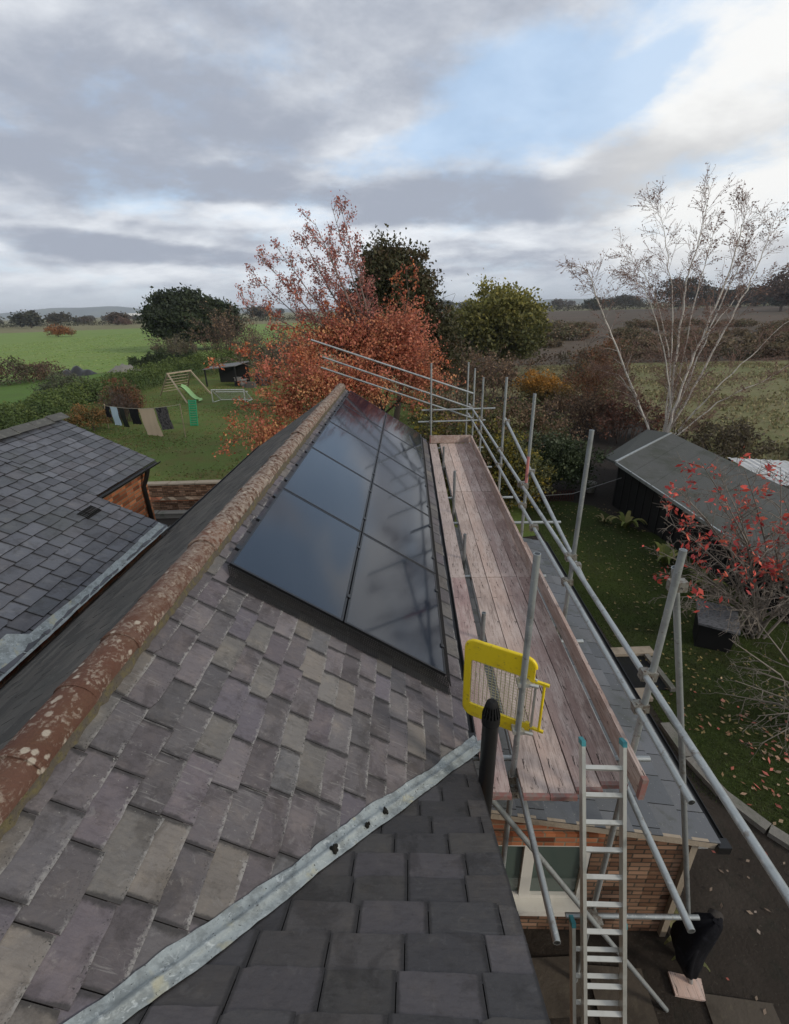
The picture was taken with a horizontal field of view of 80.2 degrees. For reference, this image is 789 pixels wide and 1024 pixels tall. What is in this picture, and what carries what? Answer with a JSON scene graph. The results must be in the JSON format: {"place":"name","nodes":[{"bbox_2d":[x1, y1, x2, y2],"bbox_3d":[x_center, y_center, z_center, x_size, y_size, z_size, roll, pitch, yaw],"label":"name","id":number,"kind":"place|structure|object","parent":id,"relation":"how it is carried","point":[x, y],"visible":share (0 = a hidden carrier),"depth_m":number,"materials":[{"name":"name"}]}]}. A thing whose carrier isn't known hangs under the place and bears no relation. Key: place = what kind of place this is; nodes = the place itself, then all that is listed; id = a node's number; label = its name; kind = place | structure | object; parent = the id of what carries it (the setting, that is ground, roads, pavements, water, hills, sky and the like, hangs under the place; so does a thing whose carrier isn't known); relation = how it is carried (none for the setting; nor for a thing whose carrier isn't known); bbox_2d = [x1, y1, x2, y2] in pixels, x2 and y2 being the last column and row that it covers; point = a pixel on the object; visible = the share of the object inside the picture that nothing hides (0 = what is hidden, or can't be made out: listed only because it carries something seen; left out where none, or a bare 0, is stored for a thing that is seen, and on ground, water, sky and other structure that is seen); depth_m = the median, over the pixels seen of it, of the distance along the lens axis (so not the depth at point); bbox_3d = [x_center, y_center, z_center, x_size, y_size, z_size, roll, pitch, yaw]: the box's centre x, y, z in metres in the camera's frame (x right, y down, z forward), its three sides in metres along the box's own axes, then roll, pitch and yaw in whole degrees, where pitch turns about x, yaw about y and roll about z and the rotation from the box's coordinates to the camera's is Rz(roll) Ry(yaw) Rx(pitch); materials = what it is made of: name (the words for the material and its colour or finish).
{"place":"outdoors","nodes":[
{"label":"outdoors","id":0,"kind":"place"},
{"bbox_2d":[0,361,224,426],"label":"neighbour lawn","id":1,"kind":"structure","parent":0,"point":[12,392],"depth_m":50.84,"materials":[{"name":"green plant"}]},
{"bbox_2d":[28,367,98,403],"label":"grey bush","id":2,"kind":"object","parent":1,"relation":"on","point":[62,381],"visible":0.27,"depth_m":40.62,"materials":[{"name":"green plant"}]},
{"bbox_2d":[126,347,201,367],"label":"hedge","id":3,"kind":"object","parent":1,"relation":"on","point":[149,357],"visible":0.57,"depth_m":67.75,"materials":[{"name":"green plant"}]},
{"bbox_2d":[0,322,318,379],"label":"pasture field","id":4,"kind":"structure","parent":0,"point":[8,339],"depth_m":119.11,"materials":[{"name":"plant"}]},
{"bbox_2d":[0,355,70,385],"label":"field hedge","id":5,"kind":"object","parent":4,"relation":"on","point":[39,369],"visible":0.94,"depth_m":54.87,"materials":[{"name":"green plant"}]},
{"bbox_2d":[144,330,197,359],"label":"bare thicket","id":6,"kind":"object","parent":4,"relation":"on","point":[173,346],"visible":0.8,"depth_m":74.06,"materials":[{"name":"green plant"}]},
{"bbox_2d":[133,282,248,349],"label":"evergreen tree","id":7,"kind":"object","parent":4,"relation":"on","point":[164,315],"visible":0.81,"depth_m":91.34,"materials":[{"name":"green plant"}]},
{"bbox_2d":[61,364,534,536],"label":"garden lawn","id":8,"kind":"structure","parent":0,"point":[189,457],"depth_m":30.27,"materials":[{"name":"green plant"}]},
{"bbox_2d":[62,403,112,430],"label":"orange bush","id":9,"kind":"object","parent":8,"relation":"on","point":[91,416],"visible":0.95,"depth_m":30.48,"materials":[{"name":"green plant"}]},
{"bbox_2d":[97,388,138,423],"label":"bare bush","id":10,"kind":"object","parent":8,"relation":"on","point":[115,401],"visible":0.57,"depth_m":32.84,"materials":[{"name":"brown plant"}]},
{"bbox_2d":[94,377,149,416],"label":"copper bush","id":11,"kind":"object","parent":8,"relation":"on","point":[127,392],"visible":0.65,"depth_m":34.34,"materials":[{"name":"brown plant"}]},
{"bbox_2d":[0,345,273,429],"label":"garden hedge","id":12,"kind":"object","parent":8,"relation":"on","point":[46,406],"visible":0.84,"depth_m":40.65,"materials":[{"name":"green plant"}]},
{"bbox_2d":[104,404,185,436],"bbox_3d":[-16.033,-6.014,29.699,7.739,2.175,0.471,9,26,23],"label":"washing line","id":13,"kind":"object","parent":8,"relation":"on","point":[149,408],"visible":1,"depth_m":28.94,"materials":[{"name":"metal"}]},
{"bbox_2d":[138,408,162,435],"bbox_3d":[-15.291,-5.609,29.324,1.708,1.866,0.105,9,26,22],"label":"sheet","id":14,"kind":"object","parent":13,"relation":"hanging from","point":[150,421],"visible":0.96,"depth_m":29.30,"materials":[{"name":"fabric"}]},
{"bbox_2d":[151,496,202,510],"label":"terrace wall","id":15,"kind":"structure","parent":8,"relation":"on","point":[173,503],"depth_m":17.73,"materials":[{"name":"brown brick"}]},
{"bbox_2d":[147,480,219,496],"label":"garden wall","id":16,"kind":"structure","parent":8,"relation":"on","point":[179,488],"depth_m":18.30,"materials":[{"name":"brown brick"}]},
{"bbox_2d":[160,370,210,402],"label":"climbing frame","id":17,"kind":"object","parent":8,"relation":"on","point":[189,392],"visible":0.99,"depth_m":42.22,"materials":[{"name":"wood"}]},
{"bbox_2d":[202,361,249,386],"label":"open shelter","id":18,"kind":"object","parent":8,"relation":"on","point":[232,370],"visible":0.79,"depth_m":50.93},
{"bbox_2d":[183,299,269,362],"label":"bare thicket","id":19,"kind":"object","parent":8,"relation":"on","point":[219,325],"visible":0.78,"depth_m":63.20,"materials":[{"name":"brown plant"}]},
{"bbox_2d":[232,320,302,373],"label":"bare thicket","id":20,"kind":"object","parent":8,"relation":"on","point":[274,351],"visible":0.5,"depth_m":52.82,"materials":[{"name":"brown plant"}]},
{"bbox_2d":[204,191,465,457],"bbox_3d":[-2.410,-6.613,18.957,10.700,11.158,5.472,-7,24,-12],"label":"cherry tree","id":21,"kind":"object","parent":8,"relation":"on","point":[367,337],"visible":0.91,"depth_m":18.85,"materials":[{"name":"orange plant"}]},
{"bbox_2d":[320,223,468,419],"bbox_3d":[0.317,-11.578,29.632,8.037,11.684,8.673,-19,29,-34],"label":"oak tree","id":22,"kind":"object","parent":8,"relation":"on","point":[383,263],"visible":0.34,"depth_m":27.51,"materials":[{"name":"green plant"}]},
{"bbox_2d":[403,401,492,506],"bbox_3d":[1.698,-1.959,16.851,3.600,4.098,3.411,-1,24,2],"label":"garden shrub","id":23,"kind":"object","parent":8,"relation":"on","point":[442,429],"visible":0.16,"depth_m":16.27,"materials":[{"name":"green plant"}]},
{"bbox_2d":[406,387,507,433],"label":"garden shrub","id":24,"kind":"object","parent":8,"relation":"on","point":[436,402],"visible":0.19,"depth_m":21.63,"materials":[{"name":"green plant"}]},
{"bbox_2d":[418,337,515,407],"bbox_3d":[4.734,-10.566,34.762,8.082,5.464,6.740,-1,24,2],"label":"bramble","id":25,"kind":"object","parent":8,"relation":"on","point":[464,371],"visible":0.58,"depth_m":33.97,"materials":[{"name":"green plant"}]},
{"bbox_2d":[157,401,788,1014],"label":"fallen leaves","id":26,"kind":"object","parent":8,"relation":"on","point":[691,689],"visible":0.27,"depth_m":8.57,"materials":[{"name":"orange plant"}]},
{"bbox_2d":[447,393,536,488],"bbox_3d":[3.646,-2.567,18.159,3.808,4.068,3.686,-1,24,2],"label":"garden shrub","id":27,"kind":"object","parent":8,"relation":"on","point":[491,427],"visible":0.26,"depth_m":17.67,"materials":[{"name":"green plant"}]},
{"bbox_2d":[481,430,565,513],"bbox_3d":[4.266,-1.526,16.890,2.891,3.136,3.303,-22,31,-38],"label":"garden shrub","id":28,"kind":"object","parent":8,"relation":"on","point":[517,464],"visible":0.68,"depth_m":16.56,"materials":[{"name":"green plant"}]},
{"bbox_2d":[0,298,679,319],"bbox_3d":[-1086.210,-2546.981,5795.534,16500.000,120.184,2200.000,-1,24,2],"label":"hills","id":29,"kind":"structure","parent":0,"point":[93,311],"depth_m":5262.45,"materials":[{"name":"plant"}]},
{"bbox_2d":[0,302,784,402],"bbox_3d":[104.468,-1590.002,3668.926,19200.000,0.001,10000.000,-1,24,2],"label":"ground","id":30,"kind":"structure","parent":0,"point":[14,329],"depth_m":312.34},
{"bbox_2d":[3,309,45,327],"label":"distant tree","id":31,"kind":"object","parent":30,"relation":"on","point":[30,317],"visible":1,"depth_m":353.69,"materials":[{"name":"green plant"}]},
{"bbox_2d":[0,412,167,687],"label":"brick outbuilding","id":32,"kind":"structure","parent":30,"relation":"on","point":[77,515],"depth_m":7.31,"materials":[{"name":"grey stone"}]},
{"bbox_2d":[0,522,170,680],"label":"valley gutter","id":33,"kind":"object","parent":32,"relation":"on","point":[13,646],"visible":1,"depth_m":5.62,"materials":[{"name":"metal"}]},
{"bbox_2d":[0,314,341,327],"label":"boundary hedge","id":34,"kind":"object","parent":30,"relation":"on","point":[102,322],"visible":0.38,"depth_m":404.28,"materials":[{"name":"green plant"}]},
{"bbox_2d":[0,383,550,1023],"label":"slate roofed house","id":35,"kind":"structure","parent":30,"relation":"on","point":[222,801],"depth_m":2.44,"materials":[{"name":"stone"}]},
{"bbox_2d":[227,435,450,694],"bbox_3d":[-0.327,-0.754,8.429,1.946,1.359,9.400,-1,24,2],"label":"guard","id":36,"kind":"object","parent":35,"relation":"on","point":[431,681],"visible":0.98,"depth_m":4.24,"materials":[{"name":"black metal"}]},
{"bbox_2d":[229,488,360,623],"bbox_3d":[-0.926,0.349,4.974,1.007,0.666,1.834,-1,24,2],"label":"solar panel","id":37,"kind":"object","parent":36,"relation":"attached to","point":[299,549],"visible":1,"depth_m":4.74,"materials":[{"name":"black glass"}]},
{"bbox_2d":[283,447,371,531],"bbox_3d":[-0.877,-0.389,6.669,1.007,0.666,1.834,-1,24,2],"label":"solar panel","id":38,"kind":"object","parent":36,"relation":"attached to","point":[327,484],"visible":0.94,"depth_m":6.51,"materials":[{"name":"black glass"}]},
{"bbox_2d":[329,403,382,449],"bbox_3d":[-0.781,-1.866,10.060,1.007,0.666,1.834,-1,24,2],"label":"solar panel","id":39,"kind":"object","parent":36,"relation":"attached to","point":[355,424],"visible":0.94,"depth_m":9.95,"materials":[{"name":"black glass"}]},
{"bbox_2d":[342,533,445,675],"bbox_3d":[0.038,0.918,5.194,0.960,0.643,1.834,-1,24,2],"label":"solar panel","id":40,"kind":"object","parent":36,"relation":"attached to","point":[393,602],"visible":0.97,"depth_m":4.96,"materials":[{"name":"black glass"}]},
{"bbox_2d":[378,429,425,478],"bbox_3d":[0.183,-1.296,10.281,0.960,0.643,1.834,-1,24,2],"label":"solar panel","id":41,"kind":"object","parent":36,"relation":"attached to","point":[403,453],"visible":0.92,"depth_m":10.17,"materials":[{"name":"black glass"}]},
{"bbox_2d":[383,413,422,452],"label":"solar panel","id":42,"kind":"object","parent":36,"relation":"attached to","point":[395,427],"visible":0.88,"depth_m":11.89,"materials":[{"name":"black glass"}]},
{"bbox_2d":[311,421,378,481],"bbox_3d":[-0.829,-1.127,8.365,1.007,0.666,1.834,-1,24,2],"label":"solar panel","id":43,"kind":"object","parent":35,"relation":"attached to","point":[336,443],"visible":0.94,"depth_m":8.23,"materials":[{"name":"black glass"}]},
{"bbox_2d":[341,390,385,427],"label":"solar panel","id":44,"kind":"object","parent":35,"relation":"attached to","point":[360,405],"visible":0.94,"depth_m":11.66,"materials":[{"name":"black glass"}]},
{"bbox_2d":[361,483,435,573],"bbox_3d":[0.086,0.180,6.890,0.960,0.643,1.834,-1,24,2],"label":"solar panel","id":45,"kind":"object","parent":35,"relation":"attached to","point":[396,524],"visible":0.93,"depth_m":6.73,"materials":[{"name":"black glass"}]},
{"bbox_2d":[372,451,429,515],"bbox_3d":[0.134,-0.558,8.585,0.960,0.643,1.834,-1,24,2],"label":"solar panel","id":46,"kind":"object","parent":35,"relation":"attached to","point":[399,481],"visible":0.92,"depth_m":8.46,"materials":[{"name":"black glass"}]},
{"bbox_2d":[478,698,500,817],"bbox_3d":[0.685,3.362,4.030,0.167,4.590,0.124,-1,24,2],"label":"vent pipe","id":47,"kind":"object","parent":35,"relation":"attached to","point":[491,715],"visible":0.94,"depth_m":3.23,"materials":[{"name":"black plastic"}]},
{"bbox_2d":[442,268,556,368],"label":"hazel tree","id":48,"kind":"object","parent":30,"relation":"on","point":[514,321],"visible":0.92,"depth_m":49.76,"materials":[{"name":"green plant"}]},
{"bbox_2d":[0,0,788,312],"label":"sky","id":49,"kind":"structure","parent":0,"point":[159,144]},
{"bbox_2d":[442,306,788,365],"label":"ploughed field","id":50,"kind":"structure","parent":0,"point":[764,313],"depth_m":193.71,"materials":[{"name":"soil"}]},
{"bbox_2d":[544,324,598,340],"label":"field scrub","id":51,"kind":"object","parent":50,"relation":"on","point":[565,332],"visible":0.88,"depth_m":97.11,"materials":[{"name":"brown plant"}]},
{"bbox_2d":[439,299,773,312],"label":"boundary hedge","id":52,"kind":"object","parent":50,"relation":"on","point":[641,304],"visible":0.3,"depth_m":501.12,"materials":[{"name":"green plant"}]},
{"bbox_2d":[518,342,788,367],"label":"meadow hedge","id":53,"kind":"object","parent":50,"relation":"on","point":[560,357],"visible":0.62,"depth_m":58.22,"materials":[{"name":"brown plant"}]},
{"bbox_2d":[649,276,724,308],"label":"tree","id":54,"kind":"object","parent":50,"relation":"on","point":[706,294],"visible":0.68,"depth_m":376.85,"materials":[{"name":"brown plant"}]},
{"bbox_2d":[719,337,788,358],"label":"field scrub","id":55,"kind":"object","parent":50,"relation":"on","point":[747,345],"visible":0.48,"depth_m":60.21,"materials":[{"name":"brown plant"}]},
{"bbox_2d":[745,266,788,310],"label":"tree","id":56,"kind":"object","parent":50,"relation":"on","point":[779,293],"visible":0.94,"depth_m":262.94,"materials":[{"name":"grey plant"}]},
{"bbox_2d":[460,395,788,542],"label":"garden ground","id":57,"kind":"structure","parent":0,"point":[600,496],"depth_m":20.80,"materials":[{"name":"plant"}]},
{"bbox_2d":[456,348,543,397],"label":"bramble","id":58,"kind":"object","parent":57,"relation":"on","point":[509,372],"visible":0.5,"depth_m":37.70,"materials":[{"name":"brown plant"}]},
{"bbox_2d":[490,388,585,449],"bbox_3d":[6.788,-4.338,22.988,5.249,3.321,4.382,3,24,11],"label":"garden shrub","id":59,"kind":"object","parent":57,"relation":"on","point":[540,421],"visible":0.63,"depth_m":22.45,"materials":[{"name":"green plant"}]},
{"bbox_2d":[507,369,582,411],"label":"orange shrub","id":60,"kind":"object","parent":57,"relation":"on","point":[540,385],"visible":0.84,"depth_m":29.58,"materials":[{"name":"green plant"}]},
{"bbox_2d":[521,426,613,491],"bbox_3d":[6.205,-2.025,18.369,4.923,2.784,2.877,-1,24,2],"label":"laurel shrub","id":61,"kind":"object","parent":57,"relation":"on","point":[568,455],"visible":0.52,"depth_m":17.94,"materials":[{"name":"green plant"}]},
{"bbox_2d":[540,386,616,436],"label":"bramble","id":62,"kind":"object","parent":57,"relation":"on","point":[578,406],"visible":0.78,"depth_m":26.53,"materials":[{"name":"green plant"}]},
{"bbox_2d":[548,327,630,428],"bbox_3d":[10.918,-7.207,26.133,4.047,5.863,3.261,-1,24,2],"label":"beech sapling","id":63,"kind":"object","parent":57,"relation":"on","point":[594,379],"visible":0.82,"depth_m":25.70,"materials":[{"name":"brown plant"}]},
{"bbox_2d":[551,364,646,409],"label":"bramble","id":64,"kind":"object","parent":57,"relation":"on","point":[608,390],"visible":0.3,"depth_m":33.80,"materials":[{"name":"brown plant"}]},
{"bbox_2d":[571,391,669,442],"bbox_3d":[12.528,-5.531,25.933,5.256,2.889,5.071,-1,24,2],"label":"bramble","id":65,"kind":"object","parent":57,"relation":"on","point":[615,415],"visible":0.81,"depth_m":25.59,"materials":[{"name":"green plant"}]},
{"bbox_2d":[556,162,788,437],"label":"birch tree","id":66,"kind":"object","parent":57,"relation":"on","point":[680,395],"visible":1,"depth_m":21.84,"materials":[{"name":"grey plant"}]},
{"bbox_2d":[727,457,788,485],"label":"white canopy","id":67,"kind":"object","parent":57,"relation":"on","point":[750,464],"visible":0.53,"depth_m":17.42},
{"bbox_2d":[523,605,788,1023],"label":"yard","id":68,"kind":"structure","parent":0,"point":[747,959],"depth_m":5.59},
{"bbox_2d":[311,339,788,1012],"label":"tube scaffold","id":69,"kind":"object","parent":68,"relation":"on","point":[677,585],"visible":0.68,"depth_m":3.94,"materials":[{"name":"metal"}]},
{"bbox_2d":[430,444,446,491],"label":"scaffold board","id":70,"kind":"object","parent":69,"relation":"on","point":[439,476],"visible":0.97,"depth_m":10.85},
{"bbox_2d":[437,492,464,577],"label":"scaffold board","id":71,"kind":"object","parent":69,"relation":"on","point":[456,570],"visible":0.93,"depth_m":7.58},
{"bbox_2d":[448,443,470,492],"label":"scaffold board","id":72,"kind":"object","parent":69,"relation":"on","point":[461,475],"visible":0.93,"depth_m":10.82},
{"bbox_2d":[455,443,480,491],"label":"scaffold board","id":73,"kind":"object","parent":69,"relation":"on","point":[470,475],"visible":0.92,"depth_m":10.88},
{"bbox_2d":[451,492,485,578],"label":"scaffold board","id":74,"kind":"object","parent":69,"relation":"on","point":[475,565],"visible":0.89,"depth_m":7.55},
{"bbox_2d":[463,443,491,491],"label":"scaffold board","id":75,"kind":"object","parent":69,"relation":"on","point":[479,474],"visible":0.92,"depth_m":10.79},
{"bbox_2d":[470,436,532,576],"bbox_3d":[1.992,-0.589,9.586,0.042,0.222,7.054,-1,24,2],"label":"toe board","id":76,"kind":"object","parent":75,"relation":"on","point":[520,543],"visible":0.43,"depth_m":8.04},
{"bbox_2d":[451,578,511,799],"bbox_3d":[0.841,1.561,5.051,0.202,0.042,3.183,-1,24,2],"label":"scaffold board","id":77,"kind":"object","parent":69,"relation":"on","point":[467,632],"visible":0.61,"depth_m":4.79,"materials":[{"name":"wood"}]},
{"bbox_2d":[462,492,500,578],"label":"scaffold board","id":78,"kind":"object","parent":69,"relation":"on","point":[489,564],"visible":0.92,"depth_m":7.57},
{"bbox_2d":[472,491,515,577],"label":"scaffold board","id":79,"kind":"object","parent":69,"relation":"on","point":[504,565],"visible":0.9,"depth_m":7.60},
{"bbox_2d":[462,639,549,735],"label":"safety gate","id":80,"kind":"structure","parent":69,"relation":"attached to","point":[495,656],"depth_m":3.62,"materials":[{"name":"yellow paint"}]},
{"bbox_2d":[482,492,529,576],"bbox_3d":[1.840,0.259,7.998,0.204,0.040,3.290,-1,24,2],"label":"scaffold board","id":81,"kind":"object","parent":69,"relation":"on","point":[514,556],"visible":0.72,"depth_m":7.58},
{"bbox_2d":[472,578,549,800],"bbox_3d":[1.132,1.561,5.043,0.200,0.042,3.183,-1,24,2],"label":"scaffold board","id":82,"kind":"object","parent":69,"relation":"on","point":[533,785],"visible":0.73,"depth_m":4.32,"materials":[{"name":"wood"}]},
{"bbox_2d":[487,577,577,800],"bbox_3d":[1.339,1.560,5.037,0.202,0.042,3.183,-1,24,2],"label":"scaffold board","id":83,"kind":"object","parent":69,"relation":"on","point":[559,783],"visible":0.73,"depth_m":4.16,"materials":[{"name":"wood"}]},
{"bbox_2d":[502,577,602,794],"bbox_3d":[1.547,1.542,5.050,0.202,0.042,3.133,-1,24,2],"label":"scaffold board","id":84,"kind":"object","parent":69,"relation":"on","point":[566,730],"visible":0.75,"depth_m":4.44,"materials":[{"name":"wood"}]},
{"bbox_2d":[517,577,627,788],"bbox_3d":[1.756,1.531,5.067,0.204,0.042,3.083,-1,24,2],"label":"scaffold board","id":85,"kind":"object","parent":69,"relation":"on","point":[598,750],"visible":0.75,"depth_m":4.49,"materials":[{"name":"wood"}]},
{"bbox_2d":[524,542,648,799],"bbox_3d":[1.899,1.308,5.243,0.042,0.214,3.834,-1,23,2],"label":"toe board","id":86,"kind":"object","parent":69,"relation":"attached to","point":[638,778],"visible":0.89,"depth_m":4.35,"materials":[{"name":"wood"}]},
{"bbox_2d":[670,908,723,979],"bbox_3d":[3.165,4.566,4.937,0.418,1.088,0.308,-1,24,2],"label":"jacket","id":87,"kind":"object","parent":69,"relation":"hanging from","point":[692,950],"visible":0.95,"depth_m":4.77,"materials":[{"name":"fabric"}]},
{"bbox_2d":[532,956,591,1017],"bbox_3d":[1.791,5.284,5.218,0.620,0.024,0.500,-2,23,-1],"label":"flagstone","id":88,"kind":"object","parent":68,"relation":"on","point":[553,975],"visible":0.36,"depth_m":5.22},
{"bbox_2d":[455,527,732,936],"bbox_3d":[2.113,2.692,8.188,2.824,2.433,6.830,-1,24,2],"label":"lean to","id":89,"kind":"object","parent":68,"relation":"on","point":[555,824],"visible":0.3,"depth_m":5.28,"materials":[{"name":"tile"}]},
{"bbox_2d":[498,845,591,916],"bbox_3d":[1.493,4.102,5.260,1.420,1.098,0.205,-1,24,2],"label":"window","id":90,"kind":"structure","parent":89,"relation":"in","point":[520,868],"depth_m":5.35,"materials":[{"name":"white paint"}]},
{"bbox_2d":[569,736,627,1023],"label":"extension ladder","id":91,"kind":"object","parent":68,"relation":"on","point":[583,948],"visible":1,"depth_m":3.46,"materials":[{"name":"metal"}]},
{"bbox_2d":[587,965,658,1023],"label":"flagstone","id":92,"kind":"object","parent":68,"relation":"on","point":[640,1008],"visible":0.56,"depth_m":5.11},
{"bbox_2d":[611,646,675,701],"bbox_3d":[5.034,3.276,9.567,1.074,0.090,1.529,-1,24,2],"label":"raised bed","id":93,"kind":"object","parent":68,"relation":"on","point":[644,652],"visible":0.43,"depth_m":9.72,"materials":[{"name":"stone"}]},
{"bbox_2d":[668,971,705,1001],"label":"sole board","id":94,"kind":"object","parent":68,"relation":"on","point":[682,987],"visible":0.92,"depth_m":5.16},
{"bbox_2d":[660,722,788,849],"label":"lawn edging","id":95,"kind":"object","parent":68,"relation":"on","point":[759,822],"visible":0.7,"depth_m":6.95,"materials":[{"name":"grey stone"}]},
{"bbox_2d":[704,993,780,1023],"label":"flagstone","id":96,"kind":"object","parent":68,"relation":"on","point":[725,1010],"visible":1,"depth_m":4.99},
{"bbox_2d":[526,497,788,834],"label":"side lawn","id":97,"kind":"structure","parent":0,"point":[731,744],"depth_m":10.09,"materials":[{"name":"plant"}]},
{"bbox_2d":[605,429,788,624],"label":"garden shed","id":98,"kind":"structure","parent":97,"relation":"on","point":[646,464],"depth_m":15.34,"materials":[{"name":"black wood"}]},
{"bbox_2d":[641,452,788,646],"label":"red shrub","id":99,"kind":"object","parent":97,"relation":"on","point":[774,569],"visible":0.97,"depth_m":9.58,"materials":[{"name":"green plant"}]},
{"bbox_2d":[692,600,740,652],"bbox_3d":[7.021,2.522,10.259,0.820,0.853,0.690,8,25,21],"label":"storage bin","id":100,"kind":"object","parent":97,"relation":"on","point":[708,628],"visible":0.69,"depth_m":10.09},
{"bbox_2d":[703,597,788,770],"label":"bare shrub","id":101,"kind":"object","parent":97,"relation":"on","point":[786,702],"visible":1,"depth_m":8.01,"materials":[{"name":"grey plant"}]},
{"bbox_2d":[564,360,788,466],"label":"meadow","id":102,"kind":"structure","parent":0,"point":[772,434],"depth_m":36.06,"materials":[{"name":"plant"}]},
{"bbox_2d":[0,327,788,481],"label":"rough grass","id":103,"kind":"structure","parent":102,"relation":"on","point":[784,449],"depth_m":37.58,"materials":[{"name":"green plant"}]},
{"bbox_2d":[671,409,780,458],"bbox_3d":[15.775,-3.778,22.588,4.164,2.192,4.765,-1,24,2],"label":"bramble","id":104,"kind":"object","parent":102,"relation":"on","point":[728,441],"visible":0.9,"depth_m":22.06,"materials":[{"name":"green plant"}]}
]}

